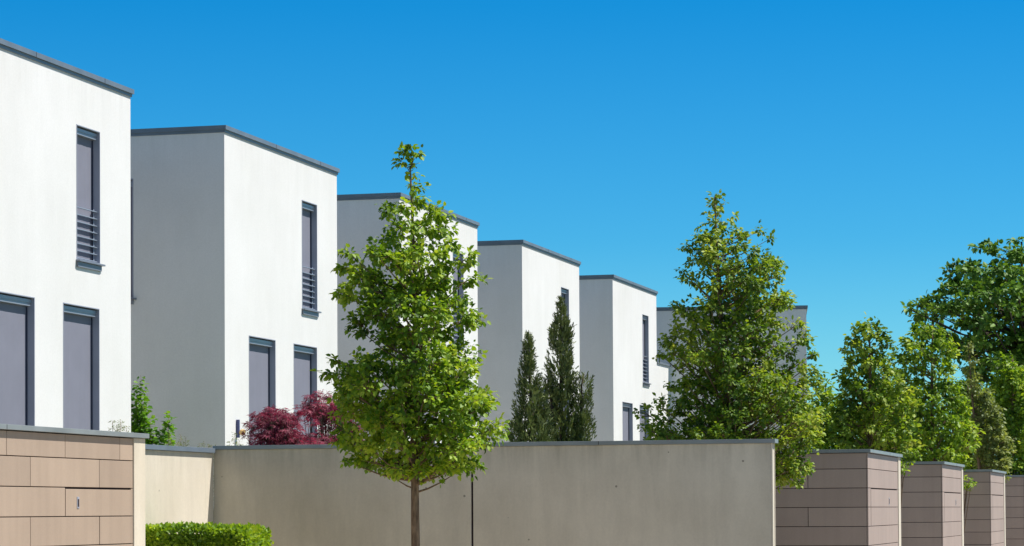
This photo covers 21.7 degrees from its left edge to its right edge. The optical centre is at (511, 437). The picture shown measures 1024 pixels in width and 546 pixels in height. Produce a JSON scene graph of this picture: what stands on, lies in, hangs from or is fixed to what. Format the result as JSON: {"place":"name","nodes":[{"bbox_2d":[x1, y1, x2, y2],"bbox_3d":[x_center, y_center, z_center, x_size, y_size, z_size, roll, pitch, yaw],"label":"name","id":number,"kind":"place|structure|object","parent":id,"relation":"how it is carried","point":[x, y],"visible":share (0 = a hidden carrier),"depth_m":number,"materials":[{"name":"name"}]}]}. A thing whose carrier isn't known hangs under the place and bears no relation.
{"place":"outdoors","nodes":[
{"label":"outdoors","id":0,"kind":"place"},
{"bbox_2d":[0,38,133,431],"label":"terraced house","id":1,"kind":"structure","parent":0,"point":[65,263],"depth_m":37.70,"materials":[{"name":"paint"}]},
{"bbox_2d":[0,291,34,425],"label":"window","id":2,"kind":"structure","parent":1,"relation":"in","point":[17,312],"depth_m":36.44,"materials":[{"name":"grey glass"}]},
{"bbox_2d":[63,302,99,429],"bbox_3d":[-6.239,-0.718,38.238,0.154,2.358,1.258,-1,-2,15],"label":"window","id":3,"kind":"structure","parent":1,"relation":"in","point":[81,324],"depth_m":38.49,"materials":[{"name":"grey glass"}]},
{"bbox_2d":[76,124,104,271],"bbox_3d":[-6.159,-3.458,38.557,0.213,2.044,0.910,-1,-2,15],"label":"window","id":4,"kind":"structure","parent":1,"relation":"in","point":[87,139],"depth_m":38.76,"materials":[{"name":"grey glass"}]},
{"bbox_2d":[337,192,479,442],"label":"terraced house","id":5,"kind":"structure","parent":0,"point":[359,222],"depth_m":53.51,"materials":[{"name":"paint"}]},
{"bbox_2d":[453,252,463,347],"bbox_3d":[-1.192,-2.971,57.345,0.213,2.044,0.910,-1,-2,15],"label":"window","id":6,"kind":"structure","parent":5,"relation":"in","point":[460,291],"depth_m":57.68,"materials":[{"name":"grey glass"}]},
{"bbox_2d":[0,0,1023,454],"label":"sky","id":7,"kind":"structure","parent":0,"point":[878,141],"materials":[{"name":"blue"}]},
{"bbox_2d":[477,240,580,441],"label":"terraced house","id":8,"kind":"structure","parent":0,"point":[524,288],"depth_m":62.83,"materials":[{"name":"paint"}]},
{"bbox_2d":[561,287,568,354],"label":"window","id":9,"kind":"structure","parent":8,"relation":"in","point":[564,292],"depth_m":67.12,"materials":[{"name":"grey glass"}]},
{"bbox_2d":[579,274,670,440],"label":"terraced house","id":10,"kind":"structure","parent":0,"point":[617,333],"depth_m":72.76,"materials":[{"name":"paint"}]},
{"bbox_2d":[622,402,632,440],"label":"window","id":11,"kind":"structure","parent":10,"relation":"in","point":[627,408],"depth_m":74.17,"materials":[{"name":"grey glass"}]},
{"bbox_2d":[640,405,648,439],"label":"window","id":12,"kind":"structure","parent":10,"relation":"in","point":[642,434],"depth_m":76.24,"materials":[{"name":"grey glass"}]},
{"bbox_2d":[642,314,650,386],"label":"window","id":13,"kind":"structure","parent":10,"relation":"in","point":[645,319],"depth_m":76.51,"materials":[{"name":"grey glass"}]},
{"label":"lawn","id":14,"kind":"structure","parent":0,"visible":0},
{"bbox_2d":[168,434,188,446],"bbox_3d":[-4.059,1.232,32.471,0.379,2.563,0.265,-1,-2,28],"label":"feathery weed","id":15,"kind":"object","parent":14,"relation":"on","point":[178,442],"visible":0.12,"depth_m":32.47,"materials":[{"name":"green plant"}]},
{"bbox_2d":[226,432,242,445],"bbox_3d":[-3.444,1.225,33.203,0.334,2.609,0.332,0,-2,0],"label":"feathery weed","id":16,"kind":"object","parent":14,"relation":"on","point":[234,440],"visible":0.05,"depth_m":33.28,"materials":[{"name":"grey plant"}]},
{"bbox_2d":[240,404,333,444],"bbox_3d":[-2.771,1.048,33.003,1.218,2.944,1.100,0,-2,0],"label":"red maple","id":17,"kind":"object","parent":14,"relation":"on","point":[277,426],"visible":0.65,"depth_m":32.83,"materials":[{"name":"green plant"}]},
{"bbox_2d":[295,390,367,444],"bbox_3d":[-2.220,0.952,33.815,1.307,3.175,1.065,0,-2,0],"label":"red maple","id":18,"kind":"object","parent":14,"relation":"on","point":[318,411],"visible":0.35,"depth_m":33.68,"materials":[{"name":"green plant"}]},
{"bbox_2d":[505,330,558,441],"bbox_3d":[0.355,0.498,44.470,0.885,4.635,0.911,-2,-2,42],"label":"cypress","id":19,"kind":"object","parent":14,"relation":"on","point":[534,421],"visible":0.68,"depth_m":44.45,"materials":[{"name":"green plant"}]},
{"bbox_2d":[540,295,596,441],"bbox_3d":[0.977,0.195,45.608,0.996,5.298,0.734,0,-2,0],"label":"cypress","id":20,"kind":"object","parent":14,"relation":"on","point":[563,391],"visible":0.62,"depth_m":45.52,"materials":[{"name":"green plant"}]},
{"bbox_2d":[801,378,855,449],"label":"garden tree","id":21,"kind":"object","parent":14,"relation":"on","point":[826,397],"visible":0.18,"depth_m":69.78,"materials":[{"name":"green plant"}]},
{"bbox_2d":[851,365,940,461],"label":"garden tree","id":22,"kind":"object","parent":14,"relation":"on","point":[877,372],"visible":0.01,"depth_m":75.75,"materials":[{"name":"green plant"}]},
{"label":"pavement","id":23,"kind":"structure","parent":0,"visible":0},
{"bbox_2d":[213,439,777,545],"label":"garden wall","id":24,"kind":"structure","parent":23,"relation":"on","point":[719,492],"depth_m":30.04,"materials":[{"name":"concrete"}]},
{"bbox_2d":[826,312,927,467],"bbox_3d":[5.651,0.364,41.307,1.584,4.670,1.654,0,-2,0],"label":"garden tree","id":25,"kind":"object","parent":23,"relation":"on","point":[874,414],"visible":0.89,"depth_m":41.15,"materials":[{"name":"green plant"}]},
{"bbox_2d":[900,462,909,505],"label":"sapling","id":26,"kind":"object","parent":23,"relation":"on","point":[903,470],"visible":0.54,"depth_m":39.27,"materials":[{"name":"green plant"}]},
{"bbox_2d":[887,321,985,470],"bbox_3d":[8.002,0.350,50.607,1.815,5.180,1.739,1,-2,-41],"label":"garden tree","id":27,"kind":"object","parent":23,"relation":"on","point":[942,444],"visible":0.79,"depth_m":50.41,"materials":[{"name":"green plant"}]},
{"bbox_2d":[963,475,977,530],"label":"sapling","id":28,"kind":"object","parent":23,"relation":"on","point":[967,486],"visible":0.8,"depth_m":53.14,"materials":[{"name":"green plant"}]},
{"bbox_2d":[961,341,1016,482],"bbox_3d":[10.729,0.500,59.817,1.076,5.365,1.067,1,-2,-43],"label":"garden tree","id":29,"kind":"object","parent":23,"relation":"on","point":[998,444],"visible":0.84,"depth_m":59.71,"materials":[{"name":"green plant"}]},
{"bbox_2d":[983,351,1023,474],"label":"garden tree","id":30,"kind":"object","parent":23,"relation":"on","point":[1007,386],"visible":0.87,"depth_m":65.81,"materials":[{"name":"green plant"}]},
{"bbox_2d":[1005,475,1023,545],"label":"clad enclosure","id":31,"kind":"object","parent":23,"relation":"on","point":[1014,503],"visible":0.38,"depth_m":62.89,"materials":[{"name":"beige stone"}]},
{"label":"forecourt","id":32,"kind":"structure","parent":0,"visible":0},
{"bbox_2d":[0,424,148,545],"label":"clad enclosure","id":33,"kind":"object","parent":32,"relation":"on","point":[69,487],"visible":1,"depth_m":22.88,"materials":[{"name":"brown stone"}]},
{"bbox_2d":[65,489,130,545],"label":"door","id":34,"kind":"structure","parent":33,"relation":"in","point":[78,502],"depth_m":23.59,"materials":[{"name":"brown metal"}]},
{"bbox_2d":[108,419,130,431],"bbox_3d":[-4.040,1.093,27.473,0.290,2.566,0.339,0,-2,0],"label":"feathery weed","id":35,"kind":"object","parent":32,"relation":"on","point":[117,430],"visible":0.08,"depth_m":27.45,"materials":[{"name":"grey plant"}]},
{"bbox_2d":[145,444,214,533],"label":"cream garden wall","id":36,"kind":"structure","parent":32,"relation":"on","point":[179,483],"depth_m":29.97,"materials":[{"name":"paint"}]},
{"bbox_2d":[145,521,273,545],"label":"clipped hedge","id":37,"kind":"object","parent":32,"relation":"on","point":[215,534],"visible":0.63,"depth_m":28.40,"materials":[{"name":"green plant"}]},
{"bbox_2d":[309,141,509,545],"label":"street tree","id":38,"kind":"object","parent":32,"relation":"on","point":[405,409],"visible":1,"depth_m":25.81,"materials":[{"name":"green plant"}]},
{"label":"ground","id":39,"kind":"structure","parent":0,"visible":0},
{"bbox_2d":[632,189,830,493],"bbox_3d":[2.666,-0.276,32.370,2.426,5.500,2.489,0,-2,0],"label":"street tree","id":40,"kind":"object","parent":39,"relation":"on","point":[727,415],"visible":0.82,"depth_m":32.08,"materials":[{"name":"green plant"}]},
{"bbox_2d":[775,449,902,545],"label":"clad enclosure","id":41,"kind":"object","parent":39,"relation":"on","point":[846,497],"visible":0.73,"depth_m":34.83,"materials":[{"name":"brown stone"}]},
{"bbox_2d":[871,489,897,525],"bbox_3d":[5.080,1.447,36.332,0.028,1.482,2.956,-1,-2,15],"label":"door","id":42,"kind":"structure","parent":41,"relation":"in","point":[883,502],"depth_m":36.22,"materials":[{"name":"brown metal"}]},
{"bbox_2d":[901,461,964,545],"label":"clad enclosure","id":43,"kind":"object","parent":39,"relation":"on","point":[932,513],"visible":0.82,"depth_m":44.17,"materials":[{"name":"brown stone"}]},
{"bbox_2d":[944,493,960,521],"bbox_3d":[7.558,1.690,45.731,0.021,1.482,2.956,-1,-2,15],"label":"door","id":44,"kind":"structure","parent":43,"relation":"in","point":[952,501],"depth_m":45.63,"materials":[{"name":"brown metal"}]},
{"bbox_2d":[900,236,1023,471],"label":"background tree","id":45,"kind":"object","parent":39,"relation":"on","point":[982,323],"visible":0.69,"depth_m":94.86,"materials":[{"name":"green plant"}]},
{"bbox_2d":[937,378,1011,469],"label":"garden tree","id":46,"kind":"object","parent":39,"relation":"on","point":[966,387],"visible":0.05,"depth_m":77.72,"materials":[{"name":"green plant"}]},
{"bbox_2d":[963,469,1005,545],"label":"clad enclosure","id":47,"kind":"object","parent":39,"relation":"on","point":[985,524],"visible":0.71,"depth_m":53.53,"materials":[{"name":"beige stone"}]},
{"bbox_2d":[992,495,1003,545],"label":"door","id":48,"kind":"structure","parent":47,"relation":"in","point":[997,501],"depth_m":55.12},
{"label":"terrace","id":49,"kind":"structure","parent":0,"visible":0},
{"bbox_2d":[131,376,176,445],"bbox_3d":[-5.815,0.900,42.601,1.052,3.803,0.882,0,-2,0],"label":"leafy shrub","id":50,"kind":"object","parent":49,"relation":"on","point":[139,419],"visible":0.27,"depth_m":42.52,"materials":[{"name":"green plant"}]},
{"bbox_2d":[130,125,339,474],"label":"terraced house","id":51,"kind":"structure","parent":49,"relation":"on","point":[233,265],"depth_m":44.20,"materials":[{"name":"paint"}]},
{"bbox_2d":[131,179,136,303],"bbox_3d":[-6.661,-3.253,44.377,0.920,2.089,0.213,-1,-2,15],"label":"window","id":52,"kind":"structure","parent":51,"relation":"in","point":[132,299],"depth_m":44.26,"materials":[{"name":"grey metal"}]},
{"bbox_2d":[236,420,244,437],"bbox_3d":[-4.495,-0.154,44.224,0.155,0.300,0.097,-1,-2,15],"label":"wall lantern","id":53,"kind":"object","parent":51,"relation":"attached to","point":[238,431],"depth_m":44.21,"materials":[{"name":"grey metal"}]},
{"bbox_2d":[249,335,275,444],"bbox_3d":[-4.323,-0.530,45.482,0.154,2.358,1.308,-1,-2,15],"label":"window","id":54,"kind":"structure","parent":51,"relation":"in","point":[262,351],"depth_m":45.76,"materials":[{"name":"grey glass"}]},
{"bbox_2d":[293,343,316,442],"bbox_3d":[-3.755,-0.475,47.632,0.154,2.358,1.258,-1,-2,15],"label":"window","id":55,"kind":"structure","parent":51,"relation":"in","point":[305,357],"depth_m":47.90,"materials":[{"name":"grey glass"}]},
{"bbox_2d":[302,200,321,316],"bbox_3d":[-3.676,-3.215,47.951,0.213,2.044,0.910,-1,-2,15],"label":"window","id":56,"kind":"structure","parent":51,"relation":"in","point":[309,210],"depth_m":48.22,"materials":[{"name":"grey glass"}]},
{"bbox_2d":[656,305,807,447],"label":"terraced house","id":57,"kind":"structure","parent":49,"relation":"on","point":[664,315],"depth_m":79.31,"materials":[{"name":"concrete"}]}
]}

